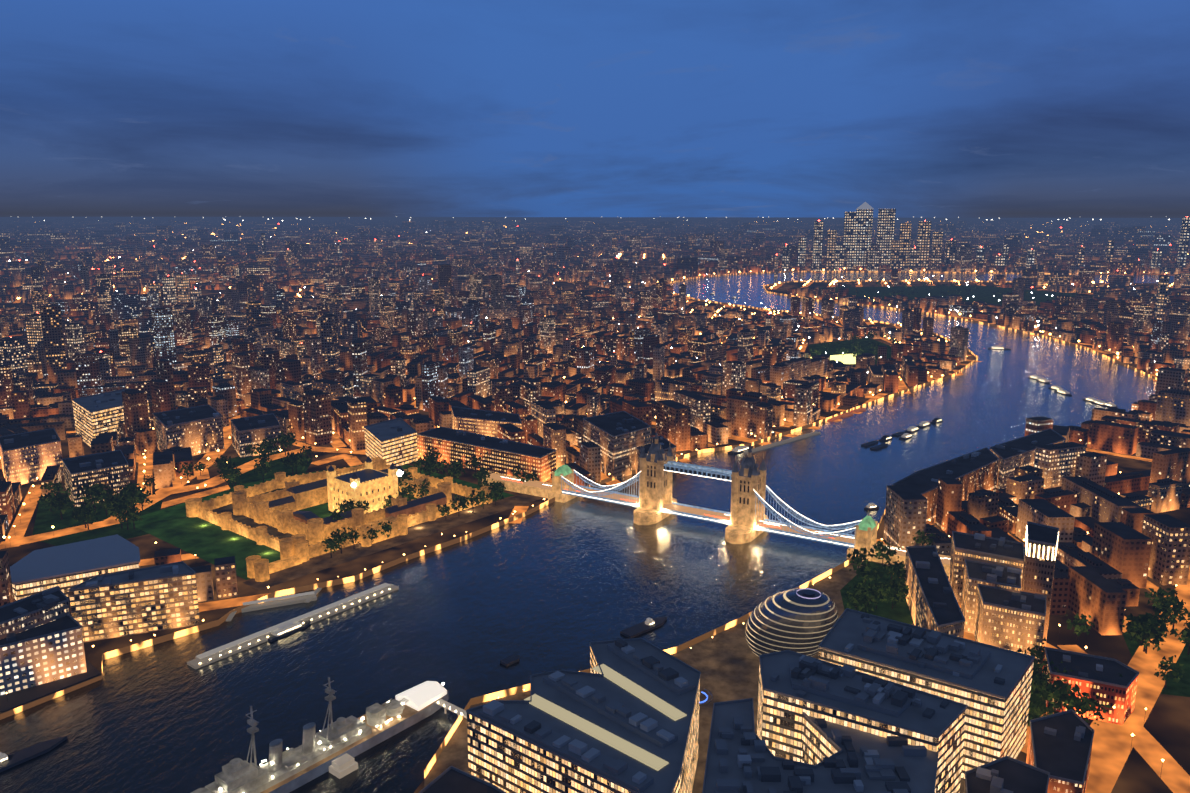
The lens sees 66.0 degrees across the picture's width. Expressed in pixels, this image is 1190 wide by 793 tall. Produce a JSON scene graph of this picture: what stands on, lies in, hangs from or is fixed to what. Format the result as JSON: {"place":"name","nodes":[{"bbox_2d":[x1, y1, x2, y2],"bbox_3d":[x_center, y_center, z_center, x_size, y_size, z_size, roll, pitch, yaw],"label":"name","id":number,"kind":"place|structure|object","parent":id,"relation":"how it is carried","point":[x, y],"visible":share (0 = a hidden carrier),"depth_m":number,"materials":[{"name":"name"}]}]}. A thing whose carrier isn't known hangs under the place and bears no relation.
{"place":"outdoors","nodes":[
{"label":"outdoors","id":0,"kind":"place"},
{"bbox_2d":[135,516,280,579],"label":"moat lawn","id":1,"kind":"structure","parent":0,"point":[207,541],"depth_m":706.64,"materials":[{"name":"green plant"}]},
{"bbox_2d":[131,464,362,525],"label":"moat lawn","id":2,"kind":"structure","parent":0,"point":[176,511],"depth_m":777.77,"materials":[{"name":"green plant"}]},
{"bbox_2d":[218,448,311,494],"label":"trees","id":3,"kind":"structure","parent":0,"point":[250,476],"depth_m":901.86,"materials":[{"name":"green plant"}]},
{"bbox_2d":[210,483,468,555],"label":"pavement","id":4,"kind":"structure","parent":0,"point":[271,530],"depth_m":753.90,"materials":[{"name":"brown stone"}]},
{"bbox_2d":[297,495,416,517],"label":"castle lawn","id":5,"kind":"structure","parent":4,"relation":"on","point":[321,510],"depth_m":783.09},
{"bbox_2d":[243,494,543,589],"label":"riverside promenade","id":6,"kind":"structure","parent":0,"point":[319,563],"depth_m":704.58,"materials":[{"name":"brown stone"}]},
{"bbox_2d":[401,464,514,500],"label":"moat lawn","id":7,"kind":"structure","parent":0,"point":[459,481],"depth_m":864.82,"materials":[{"name":"green plant"}]},
{"bbox_2d":[0,272,1174,792],"bbox_3d":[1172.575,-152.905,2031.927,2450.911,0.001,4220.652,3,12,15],"label":"river water","id":8,"kind":"structure","parent":0,"point":[554,586],"depth_m":599.07,"materials":[{"name":"blue liquid"}]},
{"bbox_2d":[191,677,448,792],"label":"warship","id":9,"kind":"object","parent":8,"relation":"in","point":[311,757],"visible":1,"depth_m":418.42,"materials":[{"name":"white metal"}]},
{"bbox_2d":[0,292,1117,771],"bbox_3d":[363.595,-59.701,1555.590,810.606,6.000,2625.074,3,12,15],"label":"boats","id":10,"kind":"object","parent":8,"relation":"in","point":[12,700],"visible":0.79,"depth_m":554.00,"materials":[{"name":"grey"}]},
{"bbox_2d":[0,255,1179,653],"bbox_3d":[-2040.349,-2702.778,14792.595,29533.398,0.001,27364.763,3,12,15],"label":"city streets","id":11,"kind":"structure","parent":0,"point":[26,513],"depth_m":901.90,"materials":[{"name":"orange asphalt"}]},
{"bbox_2d":[0,221,1187,700],"bbox_3d":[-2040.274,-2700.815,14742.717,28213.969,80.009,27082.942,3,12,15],"label":"street lamp lights","id":12,"kind":"object","parent":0,"point":[700,333],"depth_m":2235.02,"materials":[{"name":"orange metal"}]},
{"bbox_2d":[0,217,1189,792],"bbox_3d":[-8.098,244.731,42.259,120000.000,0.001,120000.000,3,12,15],"label":"ground","id":13,"kind":"structure","parent":0,"point":[1166,725],"depth_m":700.58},
{"bbox_2d":[32,493,162,545],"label":"park","id":14,"kind":"structure","parent":13,"relation":"on","point":[46,520],"depth_m":742.90,"materials":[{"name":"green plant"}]},
{"bbox_2d":[185,456,491,581],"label":"tower of london","id":15,"kind":"structure","parent":13,"relation":"on","point":[375,482],"depth_m":759.88,"materials":[{"name":"stone"}]},
{"bbox_2d":[351,470,402,500],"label":"white tower floodlights","id":16,"kind":"object","parent":13,"relation":"on","point":[399,474],"visible":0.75,"depth_m":781.00,"materials":[{"name":"grey metal"}]},
{"bbox_2d":[329,699,466,778],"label":"belfast gangway","id":17,"kind":"object","parent":13,"relation":"on","point":[340,767],"visible":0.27,"depth_m":415.32,"materials":[{"name":"grey metal"}]},
{"bbox_2d":[130,449,830,699],"bbox_3d":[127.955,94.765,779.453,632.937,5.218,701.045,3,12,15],"label":"street lamps","id":18,"kind":"object","parent":13,"relation":"on","point":[466,533],"visible":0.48,"depth_m":627.39,"materials":[{"name":"yellow metal"}]},
{"bbox_2d":[12,389,1033,792],"bbox_3d":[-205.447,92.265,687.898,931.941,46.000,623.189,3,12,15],"label":"glass offices","id":19,"kind":"structure","parent":13,"relation":"on","point":[982,729],"depth_m":396.89,"materials":[{"name":"beige glass"}]},
{"bbox_2d":[0,405,1137,792],"bbox_3d":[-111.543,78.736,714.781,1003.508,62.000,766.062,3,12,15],"label":"apartment buildings","id":20,"kind":"structure","parent":13,"relation":"on","point":[1062,753],"depth_m":557.03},
{"bbox_2d":[0,388,1138,792],"bbox_3d":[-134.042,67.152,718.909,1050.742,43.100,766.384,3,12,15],"label":"roof plant","id":21,"kind":"object","parent":20,"relation":"on","point":[918,648],"visible":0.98,"depth_m":401.78,"materials":[{"name":"grey metal"}]},
{"bbox_2d":[0,271,1156,776],"bbox_3d":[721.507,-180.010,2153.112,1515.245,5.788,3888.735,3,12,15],"label":"quay walls","id":22,"kind":"structure","parent":13,"relation":"on","point":[358,577],"depth_m":654.72,"materials":[{"name":"stone"}]},
{"bbox_2d":[2,396,1177,777],"bbox_3d":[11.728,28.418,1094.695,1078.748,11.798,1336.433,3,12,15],"label":"road lamp lights","id":23,"kind":"object","parent":13,"relation":"on","point":[782,396],"visible":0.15,"depth_m":690.78,"materials":[{"name":"orange metal"}]},
{"bbox_2d":[0,217,1189,634],"bbox_3d":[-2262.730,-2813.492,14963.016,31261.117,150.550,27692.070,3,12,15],"label":"city blocks","id":24,"kind":"structure","parent":13,"relation":"on","point":[376,351],"depth_m":1541.54,"materials":[{"name":"brown brick"}]},
{"bbox_2d":[1025,527,1058,560],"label":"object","id":25,"kind":"object","parent":24,"relation":"on","point":[1026,537],"visible":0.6,"depth_m":529.08,"materials":[{"name":"white"}]},
{"bbox_2d":[0,209,1189,376],"bbox_3d":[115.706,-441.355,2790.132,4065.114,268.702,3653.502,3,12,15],"label":"high-rise buildings","id":26,"kind":"structure","parent":13,"relation":"on","point":[857,236],"depth_m":3961.98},
{"bbox_2d":[857,202,873,208],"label":"pyramid roof","id":27,"kind":"structure","parent":26,"relation":"on","point":[865,205],"depth_m":4111.37,"materials":[{"name":"silver metal"}]},
{"bbox_2d":[37,280,1189,726],"bbox_3d":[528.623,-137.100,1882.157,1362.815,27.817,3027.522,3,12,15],"label":"trees","id":28,"kind":"object","parent":13,"relation":"on","point":[1143,628],"visible":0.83,"depth_m":707.15,"materials":[{"name":"green plant"}]},
{"bbox_2d":[482,431,950,575],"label":"suspension bridge","id":29,"kind":"structure","parent":13,"relation":"on","point":[746,519],"depth_m":733.80,"materials":[{"name":"stone"}]},
{"bbox_2d":[745,588,837,656],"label":"city hall","id":30,"kind":"structure","parent":13,"relation":"on","point":[801,620],"depth_m":495.38,"materials":[{"name":"grey glass"}]},
{"bbox_2d":[0,415,1189,792],"bbox_3d":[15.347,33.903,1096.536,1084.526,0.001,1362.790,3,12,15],"label":"streets","id":31,"kind":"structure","parent":0,"point":[1112,745],"depth_m":483.82,"materials":[{"name":"grey asphalt"}]},
{"bbox_2d":[0,0,1189,217],"label":"sky","id":32,"kind":"structure","parent":0,"point":[109,108],"materials":[{"name":"blue"}]},
{"bbox_2d":[9,216,1187,366],"bbox_3d":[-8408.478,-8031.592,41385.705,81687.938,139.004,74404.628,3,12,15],"label":"city lights","id":33,"kind":"object","parent":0,"point":[739,318],"visible":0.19,"depth_m":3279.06,"materials":[{"name":"grey metal"}]},
{"bbox_2d":[424,561,964,792],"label":"riverside plaza","id":34,"kind":"structure","parent":0,"point":[725,663],"depth_m":499.62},
{"bbox_2d":[699,689,712,704],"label":"the scoop","id":35,"kind":"object","parent":34,"relation":"on","point":[706,698],"visible":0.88,"depth_m":476.10,"materials":[{"name":"blue"}]},
{"bbox_2d":[810,354,856,363],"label":"pitch","id":36,"kind":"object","parent":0,"point":[848,358],"depth_m":1597.68,"materials":[{"name":"yellow"}]},
{"bbox_2d":[808,337,891,365],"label":"park","id":37,"kind":"structure","parent":0,"point":[839,345],"depth_m":1729.42,"materials":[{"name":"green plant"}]},
{"bbox_2d":[840,562,913,623],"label":"park","id":38,"kind":"structure","parent":0,"point":[899,611],"depth_m":592.07,"materials":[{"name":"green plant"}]},
{"bbox_2d":[797,285,1092,304],"bbox_3d":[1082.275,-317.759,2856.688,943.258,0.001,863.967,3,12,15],"label":"park","id":39,"kind":"structure","parent":0,"point":[984,294],"depth_m":2932.77,"materials":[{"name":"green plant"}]},
{"bbox_2d":[1027,683,1045,726],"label":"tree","id":40,"kind":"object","parent":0,"point":[1033,696],"depth_m":477.93,"materials":[{"name":"green plant"}]},
{"bbox_2d":[1123,613,1189,696],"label":"lawn","id":41,"kind":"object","parent":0,"point":[1181,687],"depth_m":502.81,"materials":[{"name":"green plant"}]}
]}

